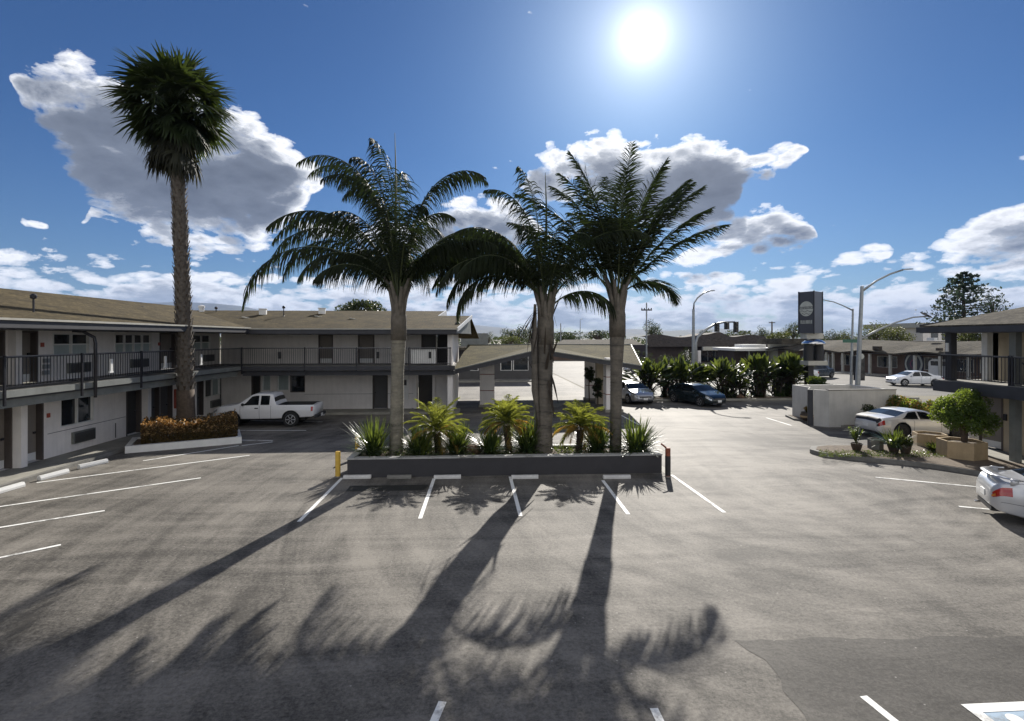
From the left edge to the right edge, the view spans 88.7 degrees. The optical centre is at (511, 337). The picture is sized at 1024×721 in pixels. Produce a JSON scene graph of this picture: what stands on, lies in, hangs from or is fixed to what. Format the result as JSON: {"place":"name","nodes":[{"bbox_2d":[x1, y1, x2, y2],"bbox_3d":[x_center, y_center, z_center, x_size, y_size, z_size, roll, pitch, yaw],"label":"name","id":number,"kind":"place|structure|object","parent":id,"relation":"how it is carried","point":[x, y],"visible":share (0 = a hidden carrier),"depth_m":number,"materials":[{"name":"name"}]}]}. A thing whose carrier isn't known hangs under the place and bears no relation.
{"place":"outdoors","nodes":[
{"label":"outdoors","id":0,"kind":"place"},
{"bbox_2d":[0,408,459,483],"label":"walkway","id":1,"kind":"structure","parent":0,"point":[12,474],"depth_m":20.43,"materials":[{"name":"concrete"}]},
{"bbox_2d":[130,302,790,336],"bbox_3d":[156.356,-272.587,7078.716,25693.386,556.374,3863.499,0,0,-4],"label":"hills","id":2,"kind":"structure","parent":0,"point":[478,328],"depth_m":7304.30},
{"bbox_2d":[0,339,955,406],"bbox_3d":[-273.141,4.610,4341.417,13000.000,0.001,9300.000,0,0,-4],"label":"ground","id":3,"kind":"structure","parent":0,"point":[928,397],"depth_m":54.21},
{"bbox_2d":[0,288,249,470],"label":"motel wing","id":4,"kind":"structure","parent":3,"relation":"on","point":[90,368],"depth_m":20.82,"materials":[{"name":"paint"}]},
{"bbox_2d":[0,330,4,384],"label":"door","id":5,"kind":"structure","parent":4,"relation":"in","point":[2,332],"depth_m":17.63,"materials":[{"name":"wood"}]},
{"bbox_2d":[0,408,11,468],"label":"door","id":6,"kind":"structure","parent":4,"relation":"in","point":[5,414],"depth_m":17.90,"materials":[{"name":"black metal"}]},
{"bbox_2d":[22,331,37,381],"bbox_3d":[-17.312,0.667,18.515,0.270,1.855,0.997,0,0,-4],"label":"door","id":7,"kind":"structure","parent":4,"relation":"in","point":[29,339],"depth_m":18.94,"materials":[{"name":"wood"}]},
{"bbox_2d":[28,403,43,460],"bbox_3d":[-17.327,3.357,18.754,0.270,2.215,0.997,0,0,-4],"label":"door","id":8,"kind":"structure","parent":4,"relation":"in","point":[35,411],"depth_m":19.18,"materials":[{"name":"wood"}]},
{"bbox_2d":[52,333,89,354],"bbox_3d":[-17.391,0.250,20.605,0.175,0.860,1.879,0,0,-4],"label":"window","id":9,"kind":"structure","parent":4,"relation":"in","point":[62,343],"depth_m":20.58,"materials":[{"name":"white glass"}]},
{"bbox_2d":[60,396,93,427],"bbox_3d":[-17.409,2.880,20.895,0.175,1.120,1.774,0,0,-4],"label":"window","id":10,"kind":"structure","parent":4,"relation":"in","point":[78,410],"depth_m":20.87,"materials":[{"name":"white glass"}]},
{"bbox_2d":[114,334,151,352],"bbox_3d":[-17.625,0.250,24.323,0.175,0.860,2.616,0,0,-4],"label":"window","id":11,"kind":"structure","parent":4,"relation":"in","point":[128,343],"depth_m":24.30,"materials":[{"name":"white glass"}]},
{"bbox_2d":[126,389,141,435],"bbox_3d":[-17.676,3.357,24.304,0.270,2.215,1.073,0,0,-4],"label":"door","id":12,"kind":"structure","parent":4,"relation":"in","point":[133,399],"depth_m":24.60,"materials":[{"name":"wood"}]},
{"bbox_2d":[151,387,159,418],"bbox_3d":[-17.766,3.357,25.731,0.270,2.215,1.059,0,0,-4],"label":"door","id":13,"kind":"structure","parent":4,"relation":"in","point":[155,392],"depth_m":26.19,"materials":[{"name":"wood"}]},
{"bbox_2d":[160,385,172,417],"bbox_3d":[-17.835,3.357,26.832,0.270,2.215,1.047,0,0,-4],"label":"door","id":14,"kind":"structure","parent":4,"relation":"in","point":[166,392],"depth_m":27.19,"materials":[{"name":"black metal"}]},
{"bbox_2d":[160,333,174,369],"bbox_3d":[-17.844,0.667,26.972,0.270,1.855,1.427,0,0,-4],"label":"door","id":15,"kind":"structure","parent":4,"relation":"in","point":[167,340],"depth_m":27.28,"materials":[{"name":"wood"}]},
{"bbox_2d":[197,381,203,414],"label":"door","id":16,"kind":"structure","parent":4,"relation":"in","point":[200,384],"depth_m":30.36,"materials":[{"name":"wood"}]},
{"bbox_2d":[193,335,210,348],"bbox_3d":[-17.999,0.250,30.271,0.175,0.860,1.996,0,0,-4],"label":"window","id":17,"kind":"structure","parent":4,"relation":"in","point":[201,341],"depth_m":30.48,"materials":[{"name":"white glass"}]},
{"bbox_2d":[205,379,219,397],"bbox_3d":[-18.074,2.950,31.471,0.175,1.100,1.798,0,0,-4],"label":"window","id":18,"kind":"structure","parent":4,"relation":"in","point":[212,387],"depth_m":31.47,"materials":[{"name":"grey glass"}]},
{"bbox_2d":[333,298,386,310],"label":"broadleaf tree","id":19,"kind":"object","parent":3,"relation":"on","point":[359,305],"visible":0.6,"depth_m":59.76,"materials":[{"name":"green plant"}]},
{"bbox_2d":[500,325,530,343],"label":"broadleaf tree","id":20,"kind":"object","parent":3,"relation":"on","point":[518,334],"visible":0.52,"depth_m":139.45,"materials":[{"name":"green plant"}]},
{"bbox_2d":[553,339,642,359],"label":"flat roofed building","id":21,"kind":"structure","parent":3,"relation":"on","point":[626,341],"depth_m":114.98,"materials":[{"name":"grey concrete"}]},
{"bbox_2d":[220,326,979,346],"bbox_3d":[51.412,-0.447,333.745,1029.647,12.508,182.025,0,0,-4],"label":"distant wood","id":22,"kind":"object","parent":3,"relation":"on","point":[555,339],"visible":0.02,"depth_m":291.46,"materials":[{"name":"green plant"}]},
{"bbox_2d":[631,332,767,362],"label":"shop building","id":23,"kind":"structure","parent":3,"relation":"on","point":[658,345],"depth_m":98.25,"materials":[{"name":"white metal"}]},
{"bbox_2d":[713,344,773,365],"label":"awning building","id":24,"kind":"structure","parent":3,"relation":"on","point":[737,352],"depth_m":86.78,"materials":[{"name":"white metal"}]},
{"bbox_2d":[622,394,919,401],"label":"kerb","id":25,"kind":"structure","parent":3,"relation":"on","point":[743,399],"depth_m":38.57,"materials":[{"name":"concrete"}]},
{"bbox_2d":[757,339,803,362],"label":"flat roofed building","id":26,"kind":"structure","parent":3,"relation":"on","point":[771,343],"depth_m":82.85,"materials":[{"name":"grey"}]},
{"bbox_2d":[654,395,908,398],"bbox_3d":[18.947,4.550,39.668,23.200,0.100,1.780,0,0,-4],"label":"planting strip","id":27,"kind":"object","parent":3,"relation":"on","point":[747,397],"visible":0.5,"depth_m":39.58,"materials":[{"name":"soil"}]},
{"bbox_2d":[622,357,675,397],"bbox_3d":[9.969,3.257,39.789,4.274,3.671,4.897,0,0,-4],"label":"bird of paradise","id":28,"kind":"object","parent":27,"relation":"on","point":[648,373],"visible":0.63,"depth_m":38.92,"materials":[{"name":"green plant"}]},
{"bbox_2d":[634,356,691,397],"bbox_3d":[11.796,3.106,40.190,4.167,3.645,4.136,0,0,32],"label":"bird of paradise","id":29,"kind":"object","parent":27,"relation":"on","point":[674,371],"visible":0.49,"depth_m":39.62,"materials":[{"name":"green plant"}]},
{"bbox_2d":[659,354,710,383],"bbox_3d":[12.768,3.111,40.027,3.996,3.974,3.866,0,0,-4],"label":"bird of paradise","id":30,"kind":"object","parent":27,"relation":"on","point":[683,366],"visible":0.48,"depth_m":39.49,"materials":[{"name":"green plant"}]},
{"bbox_2d":[686,362,718,384],"bbox_3d":[14.464,3.326,40.218,3.619,3.196,3.543,0,0,-4],"label":"bird of paradise","id":31,"kind":"object","parent":27,"relation":"on","point":[696,364],"visible":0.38,"depth_m":39.89,"materials":[{"name":"green plant"}]},
{"bbox_2d":[699,356,756,397],"bbox_3d":[16.268,3.169,39.849,4.665,3.716,5.265,0,0,-4],"label":"bird of paradise","id":32,"kind":"object","parent":27,"relation":"on","point":[723,370],"visible":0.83,"depth_m":39.31,"materials":[{"name":"green plant"}]},
{"bbox_2d":[716,375,753,397],"bbox_3d":[17.035,3.834,40.039,2.773,2.561,2.482,0,0,26],"label":"bird of paradise","id":33,"kind":"object","parent":27,"relation":"on","point":[741,390],"visible":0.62,"depth_m":39.40,"materials":[{"name":"green plant"}]},
{"bbox_2d":[735,352,787,397],"bbox_3d":[19.010,3.036,40.621,4.627,4.054,4.032,0,0,-44],"label":"bird of paradise","id":34,"kind":"object","parent":27,"relation":"on","point":[757,363],"visible":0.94,"depth_m":39.77,"materials":[{"name":"green plant"}]},
{"bbox_2d":[747,353,806,396],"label":"bird of paradise","id":35,"kind":"object","parent":27,"relation":"on","point":[775,392],"visible":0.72,"depth_m":40.03,"materials":[{"name":"green plant"}]},
{"bbox_2d":[759,351,807,396],"bbox_3d":[21.281,2.896,40.586,3.916,4.038,4.535,0,0,30],"label":"bird of paradise","id":36,"kind":"object","parent":27,"relation":"on","point":[792,357],"visible":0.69,"depth_m":39.97,"materials":[{"name":"green plant"}]},
{"bbox_2d":[798,290,827,384],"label":"sign tower","id":37,"kind":"structure","parent":27,"relation":"on","point":[810,317],"depth_m":39.09,"materials":[{"name":"black metal"}]},
{"bbox_2d":[765,338,981,378],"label":"shop row","id":38,"kind":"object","parent":3,"relation":"on","point":[889,358],"visible":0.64,"depth_m":63.90,"materials":[{"name":"grey brick"}]},
{"bbox_2d":[877,356,896,367],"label":"window","id":39,"kind":"structure","parent":38,"relation":"in","point":[882,361],"depth_m":65.09,"materials":[{"name":"grey glass"}]},
{"bbox_2d":[856,320,890,339],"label":"broadleaf tree","id":40,"kind":"object","parent":3,"relation":"on","point":[875,336],"visible":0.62,"depth_m":108.16,"materials":[{"name":"green plant"}]},
{"bbox_2d":[878,326,916,340],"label":"broadleaf tree","id":41,"kind":"object","parent":3,"relation":"on","point":[896,335],"visible":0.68,"depth_m":102.26,"materials":[{"name":"green plant"}]},
{"bbox_2d":[863,323,958,340],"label":"flat roofed building","id":42,"kind":"structure","parent":3,"relation":"on","point":[910,328],"depth_m":105.06,"materials":[{"name":"white paint"}]},
{"bbox_2d":[941,333,981,340],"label":"broadleaf tree","id":43,"kind":"object","parent":3,"relation":"on","point":[969,336],"visible":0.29,"depth_m":73.38,"materials":[{"name":"green plant"}]},
{"bbox_2d":[915,271,1013,324],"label":"conifer tree","id":44,"kind":"object","parent":3,"relation":"on","point":[962,283],"visible":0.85,"depth_m":81.94,"materials":[{"name":"green plant"}]},
{"bbox_2d":[0,375,1023,720],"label":"parking lot","id":45,"kind":"structure","parent":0,"point":[224,587],"depth_m":10.10,"materials":[{"name":"asphalt"}]},
{"bbox_2d":[0,432,172,487],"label":"kerb","id":46,"kind":"structure","parent":45,"relation":"on","point":[74,464],"depth_m":18.37,"materials":[{"name":"concrete"}]},
{"bbox_2d":[125,429,241,453],"bbox_3d":[-14.146,4.460,22.800,4.134,0.280,2.200,0,0,-30],"label":"hedge bed","id":47,"kind":"object","parent":45,"relation":"on","point":[134,445],"visible":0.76,"depth_m":21.85,"materials":[{"name":"white concrete"}]},
{"bbox_2d":[96,40,244,428],"bbox_3d":[-15.266,-4.374,23.915,5.436,17.758,5.534,0,0,-4],"label":"fan palm","id":48,"kind":"object","parent":47,"relation":"in","point":[176,130],"visible":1,"depth_m":23.49,"materials":[{"name":"green plant"}]},
{"bbox_2d":[140,409,237,443],"bbox_3d":[-13.947,3.810,22.803,3.593,1.195,1.685,0,0,-30],"label":"hedge","id":49,"kind":"object","parent":47,"relation":"on","point":[199,428],"visible":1,"depth_m":22.25,"materials":[{"name":"brown plant"}]},
{"bbox_2d":[211,391,325,426],"bbox_3d":[-12.788,3.727,27.870,5.545,1.747,2.062,0,0,-5],"label":"pickup truck","id":50,"kind":"object","parent":45,"relation":"on","point":[270,405],"visible":0.9,"depth_m":27.07,"materials":[{"name":"white paint"}]},
{"bbox_2d":[194,306,478,413],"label":"motel wing","id":51,"kind":"structure","parent":45,"relation":"on","point":[335,359],"depth_m":32.81,"materials":[{"name":"paint"}]},
{"bbox_2d":[251,376,260,394],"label":"door","id":52,"kind":"structure","parent":51,"relation":"in","point":[255,380],"depth_m":32.77,"materials":[{"name":"wood"}]},
{"bbox_2d":[277,376,288,390],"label":"window","id":53,"kind":"structure","parent":51,"relation":"in","point":[282,381],"depth_m":32.84,"materials":[{"name":"grey glass"}]},
{"bbox_2d":[290,376,304,391],"bbox_3d":[-13.437,2.825,32.884,0.895,1.150,0.175,0,0,-4],"label":"window","id":54,"kind":"structure","parent":51,"relation":"in","point":[297,383],"depth_m":32.89,"materials":[{"name":"black glass"}]},
{"bbox_2d":[318,335,332,362],"bbox_3d":[-11.722,0.687,33.019,0.901,1.815,0.220,0,0,-4],"label":"window","id":55,"kind":"structure","parent":51,"relation":"in","point":[324,341],"depth_m":33.04,"materials":[{"name":"glass"}]},
{"bbox_2d":[358,335,373,362],"bbox_3d":[-9.219,0.687,33.177,1.023,1.815,0.220,0,0,-4],"label":"window","id":56,"kind":"structure","parent":51,"relation":"in","point":[364,341],"depth_m":33.20,"materials":[{"name":"glass"}]},
{"bbox_2d":[373,375,387,408],"bbox_3d":[-8.348,3.383,33.231,0.950,2.165,0.220,0,0,-4],"label":"door","id":57,"kind":"structure","parent":51,"relation":"in","point":[380,382],"depth_m":33.26,"materials":[{"name":"wood"}]},
{"bbox_2d":[421,335,435,346],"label":"window","id":58,"kind":"structure","parent":51,"relation":"in","point":[426,340],"depth_m":33.44,"materials":[{"name":"black glass"}]},
{"bbox_2d":[346,485,427,490],"bbox_3d":[-3.807,4.596,16.052,2.424,0.001,0.608,0,0,-4],"label":"asphalt patch","id":59,"kind":"object","parent":45,"relation":"on","point":[386,487],"visible":1,"depth_m":16.09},
{"bbox_2d":[418,333,530,378],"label":"lobby building","id":60,"kind":"structure","parent":45,"relation":"on","point":[520,368],"depth_m":57.16,"materials":[{"name":"paint"}]},
{"bbox_2d":[513,357,527,370],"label":"window","id":61,"kind":"structure","parent":60,"relation":"in","point":[522,363],"depth_m":57.26,"materials":[{"name":"white glass"}]},
{"bbox_2d":[346,443,662,477],"bbox_3d":[-0.209,4.275,18.448,10.580,0.650,1.890,0,0,-4],"label":"long planter","id":62,"kind":"object","parent":45,"relation":"on","point":[521,463],"visible":0.67,"depth_m":17.55,"materials":[{"name":"grey paint"}]},
{"bbox_2d":[340,414,400,460],"bbox_3d":[-4.833,3.441,18.195,2.343,1.536,2.402,0,0,-4],"label":"strap leaf clump","id":63,"kind":"object","parent":62,"relation":"in","point":[371,442],"visible":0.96,"depth_m":17.97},
{"bbox_2d":[242,138,523,454],"bbox_3d":[-4.155,-1.515,18.624,7.562,11.336,7.780,0,0,40],"label":"queen palm","id":64,"kind":"object","parent":62,"relation":"in","point":[394,267],"visible":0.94,"depth_m":18.00,"materials":[{"name":"plant"}]},
{"bbox_2d":[391,424,448,459],"bbox_3d":[-3.191,3.545,18.170,2.203,1.280,2.288,0,0,-4],"label":"strap leaf clump","id":65,"kind":"object","parent":62,"relation":"in","point":[415,447],"visible":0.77,"depth_m":17.89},
{"bbox_2d":[403,397,473,454],"bbox_3d":[-2.580,3.123,18.354,2.489,2.071,2.490,0,0,-4],"label":"pygmy date palm","id":66,"kind":"object","parent":62,"relation":"in","point":[439,422],"visible":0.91,"depth_m":18.18,"materials":[{"name":"green plant"}]},
{"bbox_2d":[434,420,481,454],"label":"strap leaf clump","id":67,"kind":"object","parent":62,"relation":"in","point":[459,441],"visible":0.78,"depth_m":18.18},
{"bbox_2d":[468,424,513,454],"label":"strap leaf clump","id":68,"kind":"object","parent":62,"relation":"in","point":[494,440],"visible":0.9,"depth_m":18.13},
{"bbox_2d":[361,443,646,455],"bbox_3d":[-0.206,3.928,18.448,10.001,0.303,1.310,0,0,-4],"label":"ground cover","id":69,"kind":"object","parent":62,"relation":"on","point":[555,448],"visible":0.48,"depth_m":18.24,"materials":[{"name":"green plant"}]},
{"bbox_2d":[478,394,535,452],"bbox_3d":[-0.174,3.099,18.503,2.071,2.133,2.004,0,0,-4],"label":"pygmy date palm","id":70,"kind":"object","parent":62,"relation":"in","point":[508,415],"visible":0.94,"depth_m":18.34,"materials":[{"name":"green plant"}]},
{"bbox_2d":[500,415,549,453],"bbox_3d":[0.575,3.458,18.640,2.194,1.542,2.111,0,0,-4],"label":"strap leaf clump","id":71,"kind":"object","parent":62,"relation":"in","point":[521,443],"visible":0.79,"depth_m":18.39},
{"bbox_2d":[432,166,651,453],"bbox_3d":[1.027,-0.875,18.673,7.844,10.056,6.868,0,0,-4],"label":"queen palm","id":72,"kind":"object","parent":62,"relation":"in","point":[497,267],"visible":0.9,"depth_m":18.26,"materials":[{"name":"green plant"}]},
{"bbox_2d":[552,399,612,451],"bbox_3d":[2.384,3.188,18.633,2.062,1.941,2.082,0,0,-31],"label":"pygmy date palm","id":73,"kind":"object","parent":62,"relation":"in","point":[583,418],"visible":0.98,"depth_m":18.52,"materials":[{"name":"green plant"}]},
{"bbox_2d":[567,416,625,453],"bbox_3d":[3.071,3.478,18.662,2.324,1.497,2.399,0,0,-4],"label":"strap leaf clump","id":74,"kind":"object","parent":62,"relation":"in","point":[594,444],"visible":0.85,"depth_m":18.36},
{"bbox_2d":[506,141,731,451],"bbox_3d":[3.815,-1.230,18.784,6.156,10.765,5.809,0,0,41],"label":"queen palm","id":75,"kind":"object","parent":62,"relation":"in","point":[616,294],"visible":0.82,"depth_m":18.54,"materials":[{"name":"plant"}]},
{"bbox_2d":[608,416,666,456],"bbox_3d":[4.433,3.459,18.547,2.365,1.589,2.393,0,0,-4],"label":"strap leaf clump","id":76,"kind":"object","parent":62,"relation":"in","point":[638,440],"visible":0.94,"depth_m":18.39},
{"bbox_2d":[455,344,641,411],"bbox_3d":[2.462,2.520,37.869,12.777,4.160,12.720,0,0,-4],"label":"entrance canopy","id":77,"kind":"object","parent":45,"relation":"on","point":[485,358],"visible":0.68,"depth_m":34.86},
{"bbox_2d":[622,380,653,403],"bbox_3d":[8.625,3.857,38.039,2.053,1.486,4.538,0,0,-14],"label":"parked car","id":78,"kind":"object","parent":45,"relation":"on","point":[637,391],"visible":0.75,"depth_m":36.51,"materials":[{"name":"silver metal"}]},
{"bbox_2d":[661,443,670,477],"bbox_3d":[5.100,4.049,17.360,0.336,1.102,0.206,0,0,8],"label":"bollard","id":79,"kind":"object","parent":45,"relation":"on","point":[667,462],"visible":1,"depth_m":17.29,"materials":[{"name":"metal"}]},
{"bbox_2d":[667,382,725,406],"bbox_3d":[12.863,3.867,36.630,2.053,1.466,4.488,0,0,-23],"label":"parked car","id":80,"kind":"object","parent":45,"relation":"on","point":[700,394],"visible":1,"depth_m":35.76,"materials":[{"name":"blue paint"}]},
{"bbox_2d":[664,420,765,432],"bbox_3d":[10.517,4.596,27.111,4.903,0.001,2.624,0,0,25],"label":"asphalt patch","id":81,"kind":"object","parent":45,"relation":"on","point":[720,427],"visible":1,"depth_m":27.18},
{"bbox_2d":[792,384,896,426],"bbox_3d":[17.711,3.628,28.709,4.345,1.944,3.320,0,0,-4],"label":"walled enclosure","id":82,"kind":"object","parent":45,"relation":"on","point":[838,405],"visible":0.87,"depth_m":27.14,"materials":[{"name":"grey paint"}]},
{"bbox_2d":[735,636,1023,720],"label":"asphalt patch","id":83,"kind":"object","parent":45,"relation":"on","point":[935,678],"visible":1,"depth_m":7.15,"materials":[{"name":"asphalt"}]},
{"bbox_2d":[860,695,897,720],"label":"painted line","id":84,"kind":"object","parent":83,"relation":"on","point":[878,708],"visible":1,"depth_m":6.49,"materials":[{"name":"white paint"}]},
{"bbox_2d":[961,701,1023,720],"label":"disabled bay symbol","id":85,"kind":"object","parent":83,"relation":"on","point":[977,709],"visible":1,"depth_m":6.48,"materials":[{"name":"white paint"}]},
{"bbox_2d":[983,710,1023,720],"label":"disabled bay field","id":86,"kind":"structure","parent":83,"relation":"on","point":[998,716],"depth_m":6.38,"materials":[{"name":"blue paint"}]},
{"bbox_2d":[854,407,968,437],"bbox_3d":[18.770,3.929,24.571,4.788,1.343,2.109,0,0,-7],"label":"parked car","id":87,"kind":"object","parent":45,"relation":"on","point":[907,421],"visible":0.74,"depth_m":23.70,"materials":[{"name":"silver metal"}]},
{"bbox_2d":[816,444,1023,471],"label":"island bed","id":88,"kind":"object","parent":45,"relation":"on","point":[971,465],"visible":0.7,"depth_m":19.06,"materials":[{"name":"soil"}]},
{"bbox_2d":[819,449,945,457],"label":"ground cover","id":89,"kind":"object","parent":88,"relation":"on","point":[889,453],"visible":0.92,"depth_m":19.79,"materials":[{"name":"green plant"}]},
{"bbox_2d":[888,445,899,452],"bbox_3d":[14.774,4.290,20.265,0.440,0.280,0.429,0,0,-4],"label":"plant pot","id":90,"kind":"object","parent":88,"relation":"on","point":[893,449],"visible":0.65,"depth_m":20.13,"materials":[{"name":"ceramic"}]},
{"bbox_2d":[865,428,923,448],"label":"strap leaf clump","id":91,"kind":"object","parent":90,"relation":"in","point":[895,441],"visible":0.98,"depth_m":20.17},
{"bbox_2d":[810,444,1023,475],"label":"kerb","id":92,"kind":"structure","parent":88,"relation":"on","point":[813,450],"depth_m":19.03,"materials":[{"name":"concrete"}]},
{"bbox_2d":[912,431,947,445],"bbox_3d":[17.267,4.180,21.647,1.200,0.500,1.039,0,0,-9],"label":"hexagonal planter","id":93,"kind":"object","parent":88,"relation":"on","point":[919,438],"visible":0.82,"depth_m":21.49,"materials":[{"name":"beige concrete"}]},
{"bbox_2d":[936,436,987,460],"bbox_3d":[16.766,4.120,19.537,1.480,0.620,1.282,0,0,-18],"label":"hexagonal planter","id":94,"kind":"object","parent":88,"relation":"on","point":[957,448],"visible":0.95,"depth_m":19.10,"materials":[{"name":"beige concrete"}]},
{"bbox_2d":[927,387,1002,441],"bbox_3d":[16.945,2.937,19.699,1.994,2.213,2.147,0,0,-4],"label":"round shrub","id":95,"kind":"object","parent":94,"relation":"on","point":[961,410],"visible":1,"depth_m":19.33,"materials":[{"name":"green plant"}]},
{"bbox_2d":[916,307,1023,462],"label":"motel wing","id":96,"kind":"structure","parent":45,"relation":"on","point":[1000,382],"depth_m":20.08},
{"bbox_2d":[979,397,1002,450],"bbox_3d":[19.494,3.407,21.251,0.220,2.115,1.064,0,0,-4],"label":"door","id":97,"kind":"structure","parent":96,"relation":"in","point":[996,441],"depth_m":21.11,"materials":[{"name":"black metal"}]},
{"bbox_2d":[974,466,1023,517],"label":"parked car","id":98,"kind":"object","parent":45,"relation":"on","point":[999,490],"visible":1,"depth_m":13.08,"materials":[{"name":"silver metal"}]},
{"bbox_2d":[0,0,1023,335],"label":"sky","id":99,"kind":"structure","parent":0,"point":[844,146],"materials":[{"name":"blue"}]},
{"bbox_2d":[516,397,567,406],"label":"island paving","id":100,"kind":"structure","parent":0,"point":[526,401],"depth_m":37.23,"materials":[{"name":"concrete"}]},
{"bbox_2d":[220,330,866,338],"bbox_3d":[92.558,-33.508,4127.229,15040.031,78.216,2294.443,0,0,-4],"label":"hills","id":101,"kind":"structure","parent":0,"point":[675,333],"depth_m":4017.96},
{"bbox_2d":[553,361,954,395],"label":"road","id":102,"kind":"structure","parent":0,"point":[572,371],"depth_m":55.38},
{"bbox_2d":[692,290,714,365],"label":"street lamp","id":103,"kind":"object","parent":102,"relation":"on","point":[693,335],"visible":0.6,"depth_m":44.98,"materials":[{"name":"metal"}]},
{"bbox_2d":[695,321,738,362],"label":"traffic signal","id":104,"kind":"object","parent":102,"relation":"on","point":[726,326],"visible":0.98,"depth_m":63.34,"materials":[{"name":"metal"}]},
{"bbox_2d":[814,365,834,377],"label":"parked car","id":105,"kind":"object","parent":102,"relation":"on","point":[824,370],"visible":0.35,"depth_m":60.14,"materials":[{"name":"grey metal"}]},
{"bbox_2d":[823,299,864,384],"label":"street lamp","id":106,"kind":"object","parent":102,"relation":"on","point":[852,364],"visible":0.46,"depth_m":48.98,"materials":[{"name":"metal"}]},
{"bbox_2d":[855,268,931,384],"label":"street lamp","id":107,"kind":"object","parent":102,"relation":"on","point":[860,338],"visible":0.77,"depth_m":42.81,"materials":[{"name":"metal"}]},
{"bbox_2d":[885,370,943,385],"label":"passing car","id":108,"kind":"object","parent":102,"relation":"on","point":[905,378],"visible":0.9,"depth_m":49.92,"materials":[{"name":"white paint"}]},
{"bbox_2d":[988,447,1023,463],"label":"walkway","id":109,"kind":"structure","parent":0,"point":[998,453],"depth_m":20.26,"materials":[{"name":"concrete"}]},
{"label":"island bed","id":110,"kind":"structure","parent":0,"visible":0},
{"bbox_2d":[885,395,936,411],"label":"leafy shrub","id":111,"kind":"object","parent":110,"relation":"on","point":[900,401],"visible":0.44,"depth_m":26.71,"materials":[{"name":"green plant"}]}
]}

